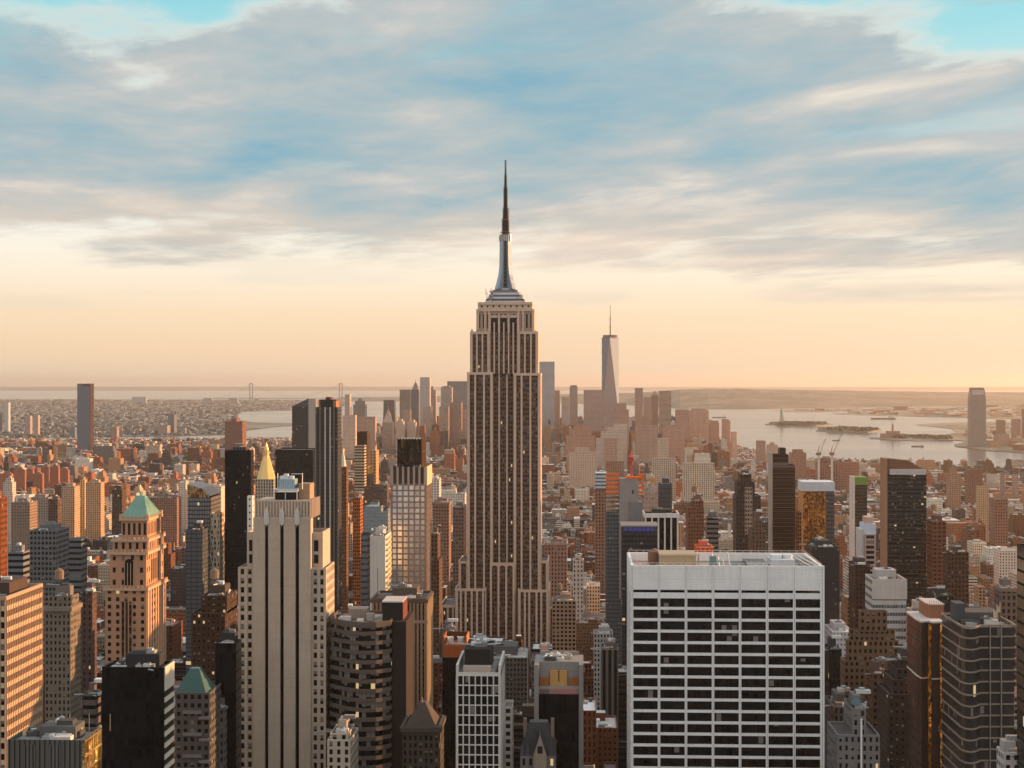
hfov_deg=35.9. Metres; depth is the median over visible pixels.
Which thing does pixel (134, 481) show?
concrete building
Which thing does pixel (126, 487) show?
brick building
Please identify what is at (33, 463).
dark building
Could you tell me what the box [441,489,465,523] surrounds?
white apartments
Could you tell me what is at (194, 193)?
sky
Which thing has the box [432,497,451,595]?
mural building
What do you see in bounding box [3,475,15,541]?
apartment block
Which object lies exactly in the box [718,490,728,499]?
brick building
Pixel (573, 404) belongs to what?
city tower
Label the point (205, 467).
brick building
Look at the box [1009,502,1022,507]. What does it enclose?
white building
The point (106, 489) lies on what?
brick building
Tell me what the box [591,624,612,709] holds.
high-rise building
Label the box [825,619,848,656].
vault roof hall
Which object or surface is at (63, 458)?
stone building
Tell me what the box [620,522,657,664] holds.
blue lit block
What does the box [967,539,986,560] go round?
white building
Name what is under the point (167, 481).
brick building
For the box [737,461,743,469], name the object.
dark building
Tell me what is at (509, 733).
white office
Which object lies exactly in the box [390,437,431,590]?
white grid tower
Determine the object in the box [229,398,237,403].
shore block
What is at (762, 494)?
white building
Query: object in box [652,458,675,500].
city tower
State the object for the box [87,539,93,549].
dark building
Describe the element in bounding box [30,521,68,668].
grid office
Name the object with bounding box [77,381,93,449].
riverside glass tower
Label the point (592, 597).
stone building
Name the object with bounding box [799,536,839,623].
dark office
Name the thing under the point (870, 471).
white building
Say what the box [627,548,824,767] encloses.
office slab
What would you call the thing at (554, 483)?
city blocks
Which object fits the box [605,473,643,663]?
unfinished tower
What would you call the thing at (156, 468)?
dark building
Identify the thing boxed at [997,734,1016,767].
corner white block
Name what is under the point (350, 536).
stone building
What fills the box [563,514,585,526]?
dark building
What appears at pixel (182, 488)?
apartment block
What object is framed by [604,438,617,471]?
city tower
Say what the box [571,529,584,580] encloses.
brick building
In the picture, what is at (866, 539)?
pale crown tower
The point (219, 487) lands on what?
apartment block
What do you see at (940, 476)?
brick building
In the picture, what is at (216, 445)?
stone building
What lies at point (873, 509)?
dark building
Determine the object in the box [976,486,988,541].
tan apartment tower
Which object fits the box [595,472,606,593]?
striped tower
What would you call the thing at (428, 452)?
white building
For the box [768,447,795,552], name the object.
ridged tower
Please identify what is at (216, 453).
brick building
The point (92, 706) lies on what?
strip office
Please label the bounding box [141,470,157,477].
white building
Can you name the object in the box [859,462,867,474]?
stone building
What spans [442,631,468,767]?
red top tower
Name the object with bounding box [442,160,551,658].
spire skyscraper
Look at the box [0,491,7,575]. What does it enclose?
orange tower
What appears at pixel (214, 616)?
brown tower
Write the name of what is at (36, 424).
shore block
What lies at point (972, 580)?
white building
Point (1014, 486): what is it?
city tower
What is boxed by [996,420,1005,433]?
riverside block
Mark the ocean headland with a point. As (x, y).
(402, 388)
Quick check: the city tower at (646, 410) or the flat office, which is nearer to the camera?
the flat office
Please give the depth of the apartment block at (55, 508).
1926.12 m
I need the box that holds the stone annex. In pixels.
[219,698,227,767]
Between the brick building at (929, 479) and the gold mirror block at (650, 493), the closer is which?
the gold mirror block at (650, 493)
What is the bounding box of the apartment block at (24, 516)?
[11,496,37,550]
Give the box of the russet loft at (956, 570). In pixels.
[942,534,968,607]
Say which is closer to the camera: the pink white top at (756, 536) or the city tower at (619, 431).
the pink white top at (756, 536)
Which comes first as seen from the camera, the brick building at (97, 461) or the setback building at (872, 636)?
the setback building at (872, 636)
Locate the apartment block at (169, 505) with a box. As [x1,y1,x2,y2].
[154,489,181,546]
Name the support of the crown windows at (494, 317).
in the spire skyscraper at (502, 588)
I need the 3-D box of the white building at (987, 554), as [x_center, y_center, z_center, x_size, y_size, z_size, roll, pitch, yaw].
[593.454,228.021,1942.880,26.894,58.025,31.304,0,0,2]
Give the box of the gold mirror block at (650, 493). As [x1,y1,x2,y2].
[644,475,657,511]
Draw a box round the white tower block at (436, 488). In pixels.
[431,475,440,522]
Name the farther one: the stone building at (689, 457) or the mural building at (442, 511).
the stone building at (689, 457)
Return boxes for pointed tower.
[382,409,393,454]
[411,380,419,425]
[651,391,657,425]
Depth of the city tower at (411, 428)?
5068.80 m
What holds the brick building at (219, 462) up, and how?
on the ground
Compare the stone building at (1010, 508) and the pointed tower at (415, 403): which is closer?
the stone building at (1010, 508)
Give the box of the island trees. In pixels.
[769,421,952,438]
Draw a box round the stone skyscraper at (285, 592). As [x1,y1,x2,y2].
[238,473,333,767]
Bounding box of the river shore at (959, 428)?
[870,421,1023,451]
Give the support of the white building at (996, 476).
on the ground
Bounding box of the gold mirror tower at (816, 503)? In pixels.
[798,480,834,552]
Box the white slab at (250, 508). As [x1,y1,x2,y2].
[247,495,253,531]
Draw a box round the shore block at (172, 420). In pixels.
[168,414,176,432]
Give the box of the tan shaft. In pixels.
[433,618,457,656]
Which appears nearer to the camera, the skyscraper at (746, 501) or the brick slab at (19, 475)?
the skyscraper at (746, 501)
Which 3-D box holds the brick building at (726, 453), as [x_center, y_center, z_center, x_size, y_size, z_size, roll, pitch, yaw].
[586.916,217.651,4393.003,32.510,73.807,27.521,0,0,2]
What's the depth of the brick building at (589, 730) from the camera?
750.83 m
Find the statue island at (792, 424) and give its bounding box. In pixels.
[765,423,831,425]
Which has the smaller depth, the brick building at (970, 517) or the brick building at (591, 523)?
the brick building at (591, 523)
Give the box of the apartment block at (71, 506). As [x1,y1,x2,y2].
[62,482,79,537]
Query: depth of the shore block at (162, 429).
7883.18 m
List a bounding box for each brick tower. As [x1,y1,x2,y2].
[225,418,245,449]
[683,485,703,549]
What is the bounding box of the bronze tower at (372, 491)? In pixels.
[362,466,386,532]
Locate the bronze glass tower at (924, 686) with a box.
[906,598,946,767]
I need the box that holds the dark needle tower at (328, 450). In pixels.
[315,397,341,612]
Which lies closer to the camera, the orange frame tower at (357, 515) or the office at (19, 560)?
the office at (19, 560)
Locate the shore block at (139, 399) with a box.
[132,397,146,402]
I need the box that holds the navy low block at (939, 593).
[927,585,953,615]
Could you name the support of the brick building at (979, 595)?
on the ground
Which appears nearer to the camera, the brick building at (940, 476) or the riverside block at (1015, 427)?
the brick building at (940, 476)
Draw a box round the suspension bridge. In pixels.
[213,383,372,402]
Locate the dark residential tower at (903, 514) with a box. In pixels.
[880,457,926,618]
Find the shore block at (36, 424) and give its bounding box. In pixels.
[34,415,39,434]
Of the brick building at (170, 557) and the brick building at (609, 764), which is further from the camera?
the brick building at (170, 557)
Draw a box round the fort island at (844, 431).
[816,429,881,432]
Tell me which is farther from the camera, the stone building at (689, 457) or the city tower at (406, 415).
the city tower at (406, 415)
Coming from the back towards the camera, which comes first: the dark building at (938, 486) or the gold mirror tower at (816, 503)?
the dark building at (938, 486)
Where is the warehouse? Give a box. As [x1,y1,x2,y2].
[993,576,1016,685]
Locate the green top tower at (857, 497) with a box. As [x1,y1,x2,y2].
[849,475,866,559]
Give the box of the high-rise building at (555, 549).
[543,537,567,597]
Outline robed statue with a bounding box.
[775,407,788,423]
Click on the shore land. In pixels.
(253, 425)
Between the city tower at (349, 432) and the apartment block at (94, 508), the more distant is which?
the city tower at (349, 432)
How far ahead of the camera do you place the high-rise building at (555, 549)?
1559.74 m
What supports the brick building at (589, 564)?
on the ground
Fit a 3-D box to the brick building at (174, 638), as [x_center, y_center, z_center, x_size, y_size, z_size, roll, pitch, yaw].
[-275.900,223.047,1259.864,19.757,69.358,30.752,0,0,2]
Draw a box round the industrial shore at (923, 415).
[774,407,1021,418]
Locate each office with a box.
[0,576,42,767]
[7,714,101,767]
[8,542,29,582]
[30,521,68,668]
[74,678,101,728]
[175,665,220,767]
[330,596,412,767]
[370,582,433,711]
[452,633,504,767]
[453,500,466,595]
[505,700,513,767]
[642,508,678,549]
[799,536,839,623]
[865,567,906,645]
[927,503,945,590]
[941,600,1016,767]
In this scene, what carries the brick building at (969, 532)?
on the ground
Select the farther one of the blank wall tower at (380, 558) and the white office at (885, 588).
the blank wall tower at (380, 558)
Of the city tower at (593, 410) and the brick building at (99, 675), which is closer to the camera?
the brick building at (99, 675)
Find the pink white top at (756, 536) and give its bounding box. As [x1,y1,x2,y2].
[748,509,765,552]
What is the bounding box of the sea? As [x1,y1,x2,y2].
[0,390,1023,466]
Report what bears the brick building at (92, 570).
on the ground
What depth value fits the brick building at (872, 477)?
3965.82 m
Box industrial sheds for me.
[795,404,1023,416]
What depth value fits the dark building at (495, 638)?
1147.18 m
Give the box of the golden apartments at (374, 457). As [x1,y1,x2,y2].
[370,445,378,483]
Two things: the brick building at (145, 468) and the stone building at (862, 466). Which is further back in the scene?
the brick building at (145, 468)
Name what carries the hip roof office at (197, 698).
on the ground
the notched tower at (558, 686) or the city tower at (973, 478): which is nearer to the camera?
the notched tower at (558, 686)
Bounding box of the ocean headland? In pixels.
[0,387,1023,390]
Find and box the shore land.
[0,399,344,436]
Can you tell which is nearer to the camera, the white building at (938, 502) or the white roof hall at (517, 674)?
the white roof hall at (517, 674)
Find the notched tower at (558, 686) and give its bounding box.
[534,651,582,767]
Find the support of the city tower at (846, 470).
on the ground
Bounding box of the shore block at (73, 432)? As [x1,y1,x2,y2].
[70,427,76,438]
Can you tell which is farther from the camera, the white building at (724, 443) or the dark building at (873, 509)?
the white building at (724, 443)
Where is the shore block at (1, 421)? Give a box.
[0,413,2,430]
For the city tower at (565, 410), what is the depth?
5497.14 m
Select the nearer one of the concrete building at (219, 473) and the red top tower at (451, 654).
the red top tower at (451, 654)
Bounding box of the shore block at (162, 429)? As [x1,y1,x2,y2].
[154,425,169,433]
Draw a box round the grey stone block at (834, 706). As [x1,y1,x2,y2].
[825,685,849,767]
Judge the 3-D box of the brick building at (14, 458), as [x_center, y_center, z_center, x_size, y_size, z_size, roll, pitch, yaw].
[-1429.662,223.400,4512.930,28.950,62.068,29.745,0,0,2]
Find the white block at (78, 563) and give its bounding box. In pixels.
[69,537,86,699]
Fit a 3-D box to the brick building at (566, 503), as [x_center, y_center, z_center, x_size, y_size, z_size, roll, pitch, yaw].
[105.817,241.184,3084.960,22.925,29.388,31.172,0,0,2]
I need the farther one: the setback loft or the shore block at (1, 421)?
the shore block at (1, 421)
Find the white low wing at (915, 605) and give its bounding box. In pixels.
[907,597,921,610]
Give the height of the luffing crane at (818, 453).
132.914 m
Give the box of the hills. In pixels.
[340,388,1023,408]
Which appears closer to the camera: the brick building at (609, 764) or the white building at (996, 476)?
the brick building at (609, 764)
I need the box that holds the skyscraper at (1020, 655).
[1017,544,1023,767]
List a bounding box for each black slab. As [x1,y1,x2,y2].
[215,628,240,767]
[275,448,314,527]
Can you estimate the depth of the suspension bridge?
19620.47 m
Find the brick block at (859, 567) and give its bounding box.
[849,556,869,627]
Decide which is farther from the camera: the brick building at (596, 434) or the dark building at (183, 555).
the brick building at (596, 434)
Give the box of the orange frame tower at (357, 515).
[346,491,363,605]
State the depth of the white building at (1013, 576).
1627.81 m
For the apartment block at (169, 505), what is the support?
on the ground
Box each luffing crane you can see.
[816,439,825,479]
[829,434,841,480]
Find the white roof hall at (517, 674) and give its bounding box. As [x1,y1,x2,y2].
[494,640,529,709]
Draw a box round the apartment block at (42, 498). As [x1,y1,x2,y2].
[29,488,52,527]
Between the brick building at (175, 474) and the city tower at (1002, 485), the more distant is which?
the brick building at (175, 474)
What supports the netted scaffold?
on the ground
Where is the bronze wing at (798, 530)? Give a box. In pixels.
[796,511,801,552]
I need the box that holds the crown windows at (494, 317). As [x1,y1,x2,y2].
[489,314,518,331]
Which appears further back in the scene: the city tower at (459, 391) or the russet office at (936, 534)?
the city tower at (459, 391)
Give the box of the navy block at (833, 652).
[824,635,841,767]
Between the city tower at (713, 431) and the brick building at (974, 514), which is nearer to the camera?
the brick building at (974, 514)
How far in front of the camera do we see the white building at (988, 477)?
3651.85 m
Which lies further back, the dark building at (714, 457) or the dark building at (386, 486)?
the dark building at (714, 457)
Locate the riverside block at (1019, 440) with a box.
[1010,438,1023,443]
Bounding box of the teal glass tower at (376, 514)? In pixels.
[364,500,389,535]
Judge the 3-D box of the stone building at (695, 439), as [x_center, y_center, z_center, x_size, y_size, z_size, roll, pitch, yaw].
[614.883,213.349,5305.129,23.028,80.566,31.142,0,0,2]
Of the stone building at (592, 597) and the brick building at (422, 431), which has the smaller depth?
the stone building at (592, 597)
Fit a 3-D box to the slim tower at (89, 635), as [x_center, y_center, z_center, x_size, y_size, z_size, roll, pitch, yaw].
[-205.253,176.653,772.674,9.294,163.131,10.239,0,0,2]
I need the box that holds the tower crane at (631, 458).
[628,449,637,475]
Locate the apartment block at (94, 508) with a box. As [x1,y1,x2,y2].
[86,479,103,544]
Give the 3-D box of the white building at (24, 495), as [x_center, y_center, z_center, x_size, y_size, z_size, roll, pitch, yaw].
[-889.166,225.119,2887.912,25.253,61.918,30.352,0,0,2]
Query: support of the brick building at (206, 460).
on the ground
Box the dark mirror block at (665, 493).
[658,476,671,511]
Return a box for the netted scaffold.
[694,537,714,552]
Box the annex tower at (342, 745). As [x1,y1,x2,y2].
[317,714,357,767]
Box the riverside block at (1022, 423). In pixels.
[1022,409,1023,437]
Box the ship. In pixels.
[871,416,895,418]
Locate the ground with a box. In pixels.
[463,461,643,491]
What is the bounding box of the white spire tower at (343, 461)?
[342,448,345,466]
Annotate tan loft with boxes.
[546,582,575,650]
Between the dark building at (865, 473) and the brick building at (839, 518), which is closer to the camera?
the brick building at (839, 518)
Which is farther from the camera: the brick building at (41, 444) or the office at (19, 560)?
the brick building at (41, 444)
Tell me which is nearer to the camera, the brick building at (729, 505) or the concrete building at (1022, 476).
the brick building at (729, 505)
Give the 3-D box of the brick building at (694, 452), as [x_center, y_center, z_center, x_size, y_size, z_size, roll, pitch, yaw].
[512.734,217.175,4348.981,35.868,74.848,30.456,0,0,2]
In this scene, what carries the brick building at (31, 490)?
on the ground
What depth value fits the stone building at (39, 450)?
4903.60 m
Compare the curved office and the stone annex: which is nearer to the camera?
the stone annex
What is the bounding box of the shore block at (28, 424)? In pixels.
[25,416,31,435]
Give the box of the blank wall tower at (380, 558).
[370,525,391,609]
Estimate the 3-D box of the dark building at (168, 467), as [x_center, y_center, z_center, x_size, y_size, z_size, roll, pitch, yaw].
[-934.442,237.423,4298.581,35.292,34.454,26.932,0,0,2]
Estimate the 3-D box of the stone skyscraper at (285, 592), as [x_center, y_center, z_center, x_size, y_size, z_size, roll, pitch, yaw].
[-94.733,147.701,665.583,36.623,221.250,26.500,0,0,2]
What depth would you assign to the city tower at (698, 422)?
5377.76 m
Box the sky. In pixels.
[0,0,1023,386]
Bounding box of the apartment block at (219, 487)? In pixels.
[210,483,224,515]
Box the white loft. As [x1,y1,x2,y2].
[573,553,583,620]
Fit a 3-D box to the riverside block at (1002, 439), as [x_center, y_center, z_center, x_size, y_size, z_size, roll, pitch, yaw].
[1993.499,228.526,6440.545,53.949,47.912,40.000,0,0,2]
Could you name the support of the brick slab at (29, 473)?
on the ground
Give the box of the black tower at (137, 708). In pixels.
[102,647,173,767]
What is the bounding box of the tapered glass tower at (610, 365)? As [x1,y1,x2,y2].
[602,306,618,426]
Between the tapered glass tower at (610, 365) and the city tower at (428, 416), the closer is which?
the city tower at (428, 416)
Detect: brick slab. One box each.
[0,471,12,490]
[13,467,25,490]
[26,467,33,480]
[33,471,43,493]
[41,463,49,488]
[50,464,59,488]
[60,467,69,483]
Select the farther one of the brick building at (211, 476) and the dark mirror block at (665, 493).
the brick building at (211, 476)
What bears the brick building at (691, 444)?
on the ground
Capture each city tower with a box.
[342,415,356,456]
[345,394,350,414]
[353,398,366,431]
[358,417,376,449]
[396,419,404,454]
[400,390,410,418]
[402,409,410,428]
[407,420,416,437]
[420,377,430,424]
[423,406,432,437]
[431,386,436,424]
[439,406,449,440]
[441,386,452,405]
[447,381,466,408]
[450,402,461,447]
[462,409,466,437]
[539,362,554,446]
[555,390,559,428]
[562,397,569,427]
[566,425,594,469]
[569,448,596,487]
[570,385,577,424]
[584,390,603,430]
[596,424,626,468]
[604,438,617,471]
[606,461,623,500]
[612,403,628,462]
[635,388,642,430]
[636,425,657,471]
[643,397,650,424]
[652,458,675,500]
[658,438,668,457]
[659,391,670,437]
[663,425,684,460]
[675,409,688,439]
[682,462,713,499]
[689,409,708,443]
[709,421,718,442]
[722,419,729,449]
[731,432,736,458]
[756,440,765,460]
[766,442,777,463]
[789,449,805,478]
[838,462,858,490]
[946,465,960,509]
[965,469,981,504]
[989,498,1007,547]
[1000,473,1004,497]
[1012,474,1017,498]
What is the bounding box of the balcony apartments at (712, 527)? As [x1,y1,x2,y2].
[706,509,717,552]
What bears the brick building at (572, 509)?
on the ground
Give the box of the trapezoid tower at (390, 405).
[383,400,395,434]
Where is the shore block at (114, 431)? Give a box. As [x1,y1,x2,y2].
[111,426,118,436]
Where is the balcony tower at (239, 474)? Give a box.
[225,443,256,603]
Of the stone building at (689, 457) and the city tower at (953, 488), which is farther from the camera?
the stone building at (689, 457)
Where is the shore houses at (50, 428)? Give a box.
[0,399,344,437]
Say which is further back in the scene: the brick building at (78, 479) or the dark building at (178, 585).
the brick building at (78, 479)
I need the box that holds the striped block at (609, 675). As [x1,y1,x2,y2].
[591,637,617,767]
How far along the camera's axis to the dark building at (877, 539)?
2062.54 m
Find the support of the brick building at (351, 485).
on the ground
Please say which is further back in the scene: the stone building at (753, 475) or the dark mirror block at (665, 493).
the stone building at (753, 475)
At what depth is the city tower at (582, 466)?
3596.76 m
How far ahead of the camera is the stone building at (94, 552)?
2036.30 m
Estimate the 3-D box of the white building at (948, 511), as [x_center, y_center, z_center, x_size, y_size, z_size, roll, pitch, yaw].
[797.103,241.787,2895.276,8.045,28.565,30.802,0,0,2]
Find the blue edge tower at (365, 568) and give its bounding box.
[361,532,369,609]
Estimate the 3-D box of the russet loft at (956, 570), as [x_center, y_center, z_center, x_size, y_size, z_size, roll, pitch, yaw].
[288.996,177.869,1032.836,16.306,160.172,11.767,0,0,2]
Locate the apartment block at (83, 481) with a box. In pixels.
[80,472,86,536]
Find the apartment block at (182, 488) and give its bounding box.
[178,475,188,532]
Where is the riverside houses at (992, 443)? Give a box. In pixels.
[963,425,1023,449]
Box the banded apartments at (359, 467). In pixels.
[354,445,365,496]
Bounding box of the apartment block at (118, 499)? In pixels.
[112,482,125,534]
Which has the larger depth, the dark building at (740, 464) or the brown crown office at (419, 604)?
the dark building at (740, 464)
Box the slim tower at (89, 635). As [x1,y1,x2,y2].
[80,578,103,720]
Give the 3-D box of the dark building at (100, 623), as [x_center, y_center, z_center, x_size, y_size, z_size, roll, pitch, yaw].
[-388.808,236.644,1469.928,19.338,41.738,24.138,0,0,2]
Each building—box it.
[3,456,12,471]
[4,451,17,462]
[14,460,36,465]
[16,491,34,500]
[18,458,30,461]
[25,448,36,454]
[27,455,41,464]
[27,487,35,493]
[36,440,56,454]
[36,447,42,455]
[43,568,82,722]
[43,669,44,723]
[44,447,47,461]
[47,450,52,460]
[48,445,56,459]
[52,481,77,497]
[57,444,67,456]
[57,455,71,460]
[59,462,69,469]
[66,447,75,456]
[68,463,78,481]
[72,456,86,461]
[75,455,92,472]
[75,475,87,483]
[78,465,86,474]
[84,471,95,481]
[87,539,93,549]
[87,547,105,559]
[87,555,102,562]
[88,563,100,578]
[89,456,103,465]
[92,536,106,550]
[95,472,115,480]
[96,470,108,482]
[97,445,117,465]
[97,606,104,618]
[97,617,104,630]
[97,629,104,650]
[97,655,104,659]
[97,661,104,724]
[98,561,109,604]
[104,481,118,496]
[104,499,110,511]
[108,457,123,471]
[109,482,129,500]
[118,448,137,460]
[121,463,126,469]
[126,480,144,483]
[126,495,134,504]
[130,472,144,475]
[131,448,136,465]
[132,482,148,490]
[132,485,145,496]
[133,443,144,454]
[138,448,145,457]
[138,476,151,484]
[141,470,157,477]
[142,466,148,471]
[145,444,162,455]
[147,453,160,463]
[147,495,162,502]
[149,461,162,474]
[149,486,161,490]
[150,492,161,495]
[158,477,181,485]
[160,449,172,465]
[164,465,173,469]
[164,541,176,579]
[166,606,185,636]
[166,618,182,660]
[168,443,181,454]
[169,656,185,680]
[170,561,185,605]
[171,456,180,465]
[171,471,179,479]
[174,462,185,474]
[181,546,185,563]
[187,445,201,465]
[189,463,199,471]
[200,463,210,470]
[201,446,212,458]
[202,458,211,462]
[204,472,218,483]
[206,471,222,475]
[209,465,222,471]
[210,443,219,450]
[212,447,219,465]
[215,457,224,467]
[252,446,261,458]
[258,452,262,460]
[345,460,351,470]
[348,480,353,492]
[348,521,352,557]
[348,557,352,572]
[348,572,352,590]
[379,460,389,475]
[380,473,387,481]
[384,485,389,505]
[388,456,396,467]
[400,697,445,767]
[419,424,425,437]
[426,443,430,456]
[430,428,440,455]
[432,465,449,474]
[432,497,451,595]
[433,655,441,712]
[437,680,441,714]
[469,636,503,640]
[505,635,522,646]
[514,703,533,767]
[520,717,556,767]
[530,660,593,697]
[531,642,548,702]
[532,642,551,652]
[560,500,571,508]
[561,525,570,536]
[562,486,571,501]
[562,523,570,528]
[563,425,567,445]
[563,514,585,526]
[567,504,578,516]
[567,539,585,557]
[567,580,572,596]
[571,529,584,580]
[574,517,579,534]
[574,538,579,557]
[574,549,594,554]
[575,487,588,501]
[576,618,603,663]
[579,509,591,514]
[579,513,588,517]
[580,610,604,623]
[583,668,587,697]
[583,697,595,767]
[583,765,594,767]
[584,497,594,505]
[584,570,591,584]
[584,585,585,607]
[585,551,594,559]
[585,560,594,574]
[586,582,599,612]
[587,520,594,527]
[587,526,594,549]
[592,431,599,447]
[596,710,616,767]
[604,762,615,767]
[618,664,626,767]
[631,434,635,454]
[644,463,648,481]
[673,501,682,514]
[676,479,681,497]
[678,523,685,547]
[680,497,690,512]
[685,447,697,456]
[686,442,697,447]
[687,453,691,461]
[692,436,698,443]
[692,449,703,461]
[694,451,710,461]
[703,498,719,512]
[708,442,711,454]
[711,450,716,466]
[717,449,729,467]
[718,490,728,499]
[718,537,732,551]
[718,548,731,552]
[719,513,732,516]
[720,455,724,470]
[721,437,727,449]
[722,475,734,490]
[722,517,732,529]
[724,469,739,481]
[725,496,732,511]
[726,523,732,538]
[731,457,740,466]
[736,467,755,479]
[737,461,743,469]
[751,460,755,470]
[755,492,765,497]
[761,500,767,506]
[762,518,767,539]
[806,459,814,469]
[807,469,814,476]
[815,456,837,489]
[827,687,879,767]
[834,494,846,503]
[834,514,845,526]
[834,537,842,588]
[835,532,848,559]
[838,521,845,531]
[840,609,898,720]
[841,593,848,626]
[842,508,848,516]
[843,556,848,592]
[846,522,848,534]
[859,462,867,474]
[861,469,867,486]
[865,465,874,474]
[867,507,879,511]
[867,509,873,522]
[868,473,879,481]
[871,462,879,472]
[876,527,879,559]
[877,643,906,767]
[916,457,937,469]
[926,469,934,484]
[926,469,942,479]
[926,497,942,511]
[932,481,945,490]
[936,507,942,517]
[938,472,945,481]
[943,459,951,472]
[943,508,951,514]
[946,521,973,543]
[952,507,964,519]
[956,467,963,471]
[961,460,967,466]
[962,525,978,550]
[965,515,972,520]
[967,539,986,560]
[969,553,979,575]
[969,561,978,577]
[969,571,976,590]
[969,602,980,607]
[973,509,975,519]
[974,460,984,467]
[974,518,985,539]
[974,584,985,607]
[977,574,993,589]
[980,561,993,577]
[981,546,1000,561]
[983,458,993,473]
[986,473,991,484]
[989,478,999,488]
[989,584,998,602]
[992,473,1005,485]
[994,491,1011,497]
[994,546,1016,583]
[1005,458,1023,467]
[1005,459,1011,469]
[1008,504,1013,515]
[1008,512,1023,536]
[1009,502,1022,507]
[1009,570,1016,587]
[1013,536,1020,545]
[1019,491,1023,502]
[1020,471,1023,483]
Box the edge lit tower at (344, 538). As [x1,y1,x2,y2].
[342,466,347,609]
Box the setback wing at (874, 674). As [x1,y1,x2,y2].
[865,656,885,730]
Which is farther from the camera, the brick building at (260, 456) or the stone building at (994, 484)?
the brick building at (260, 456)
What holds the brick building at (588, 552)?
on the ground
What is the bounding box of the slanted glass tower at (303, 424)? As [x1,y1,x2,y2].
[292,398,317,447]
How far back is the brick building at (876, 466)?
4154.53 m
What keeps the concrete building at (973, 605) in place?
on the ground
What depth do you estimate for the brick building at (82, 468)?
4164.66 m
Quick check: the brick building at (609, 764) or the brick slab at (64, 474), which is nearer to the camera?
the brick building at (609, 764)
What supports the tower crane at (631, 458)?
on the unfinished tower at (630, 506)
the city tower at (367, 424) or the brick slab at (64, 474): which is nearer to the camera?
the brick slab at (64, 474)
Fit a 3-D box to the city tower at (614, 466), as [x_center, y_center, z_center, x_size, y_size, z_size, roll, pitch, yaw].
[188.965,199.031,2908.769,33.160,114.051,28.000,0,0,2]
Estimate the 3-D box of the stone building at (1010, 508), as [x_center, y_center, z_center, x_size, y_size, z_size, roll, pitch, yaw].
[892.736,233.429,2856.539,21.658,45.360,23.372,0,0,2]
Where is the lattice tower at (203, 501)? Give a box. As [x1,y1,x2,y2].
[187,481,223,584]
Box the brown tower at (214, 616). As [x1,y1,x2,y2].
[192,567,237,680]
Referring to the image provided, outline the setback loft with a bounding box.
[431,525,441,654]
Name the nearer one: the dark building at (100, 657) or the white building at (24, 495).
the dark building at (100, 657)
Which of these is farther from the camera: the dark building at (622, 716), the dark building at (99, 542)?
the dark building at (99, 542)
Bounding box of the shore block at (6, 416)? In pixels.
[4,402,9,431]
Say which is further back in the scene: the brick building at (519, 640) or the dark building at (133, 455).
the dark building at (133, 455)
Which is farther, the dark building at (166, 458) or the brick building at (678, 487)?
the dark building at (166, 458)
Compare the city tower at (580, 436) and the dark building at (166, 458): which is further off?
the dark building at (166, 458)
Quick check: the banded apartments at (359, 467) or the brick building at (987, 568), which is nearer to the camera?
the banded apartments at (359, 467)
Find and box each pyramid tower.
[103,492,167,664]
[255,443,274,500]
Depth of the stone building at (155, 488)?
3478.53 m
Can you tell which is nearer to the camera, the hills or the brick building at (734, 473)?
the brick building at (734, 473)
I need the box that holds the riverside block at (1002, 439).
[994,434,1009,445]
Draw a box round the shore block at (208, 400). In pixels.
[203,398,212,403]
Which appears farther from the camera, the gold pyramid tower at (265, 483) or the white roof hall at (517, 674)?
the gold pyramid tower at (265, 483)
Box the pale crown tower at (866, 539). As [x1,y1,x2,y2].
[856,515,875,573]
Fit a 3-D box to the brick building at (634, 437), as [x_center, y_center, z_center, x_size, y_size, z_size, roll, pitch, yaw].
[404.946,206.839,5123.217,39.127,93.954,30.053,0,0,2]
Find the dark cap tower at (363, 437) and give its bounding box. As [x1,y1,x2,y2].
[357,431,369,473]
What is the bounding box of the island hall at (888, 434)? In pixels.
[880,424,905,437]
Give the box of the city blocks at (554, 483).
[0,415,1023,767]
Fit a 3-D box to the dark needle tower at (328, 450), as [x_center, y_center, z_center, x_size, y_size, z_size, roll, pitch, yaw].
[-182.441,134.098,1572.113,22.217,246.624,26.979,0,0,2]
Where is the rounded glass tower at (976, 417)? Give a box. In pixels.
[968,388,985,446]
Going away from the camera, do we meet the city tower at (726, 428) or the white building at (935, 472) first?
the white building at (935, 472)
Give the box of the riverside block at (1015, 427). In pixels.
[1011,419,1020,437]
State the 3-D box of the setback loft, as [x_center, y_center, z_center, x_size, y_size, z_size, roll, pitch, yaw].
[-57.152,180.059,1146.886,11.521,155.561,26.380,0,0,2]
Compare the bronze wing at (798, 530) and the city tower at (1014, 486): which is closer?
the bronze wing at (798, 530)
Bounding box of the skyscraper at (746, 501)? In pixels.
[733,469,760,552]
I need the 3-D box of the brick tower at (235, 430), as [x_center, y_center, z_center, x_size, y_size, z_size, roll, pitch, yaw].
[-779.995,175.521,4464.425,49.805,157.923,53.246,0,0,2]
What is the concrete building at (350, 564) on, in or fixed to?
on the ground
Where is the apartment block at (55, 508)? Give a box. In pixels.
[48,490,61,526]
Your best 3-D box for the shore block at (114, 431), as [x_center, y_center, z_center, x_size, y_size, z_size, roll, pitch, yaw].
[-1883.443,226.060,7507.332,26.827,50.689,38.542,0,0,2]
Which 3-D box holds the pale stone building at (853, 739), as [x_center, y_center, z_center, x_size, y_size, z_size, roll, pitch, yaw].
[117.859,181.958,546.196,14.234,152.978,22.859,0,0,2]
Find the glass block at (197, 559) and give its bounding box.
[186,520,209,673]
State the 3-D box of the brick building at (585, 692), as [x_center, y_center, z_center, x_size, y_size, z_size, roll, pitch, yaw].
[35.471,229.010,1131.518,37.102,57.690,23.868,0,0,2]
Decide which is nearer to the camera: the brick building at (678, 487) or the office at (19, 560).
the office at (19, 560)

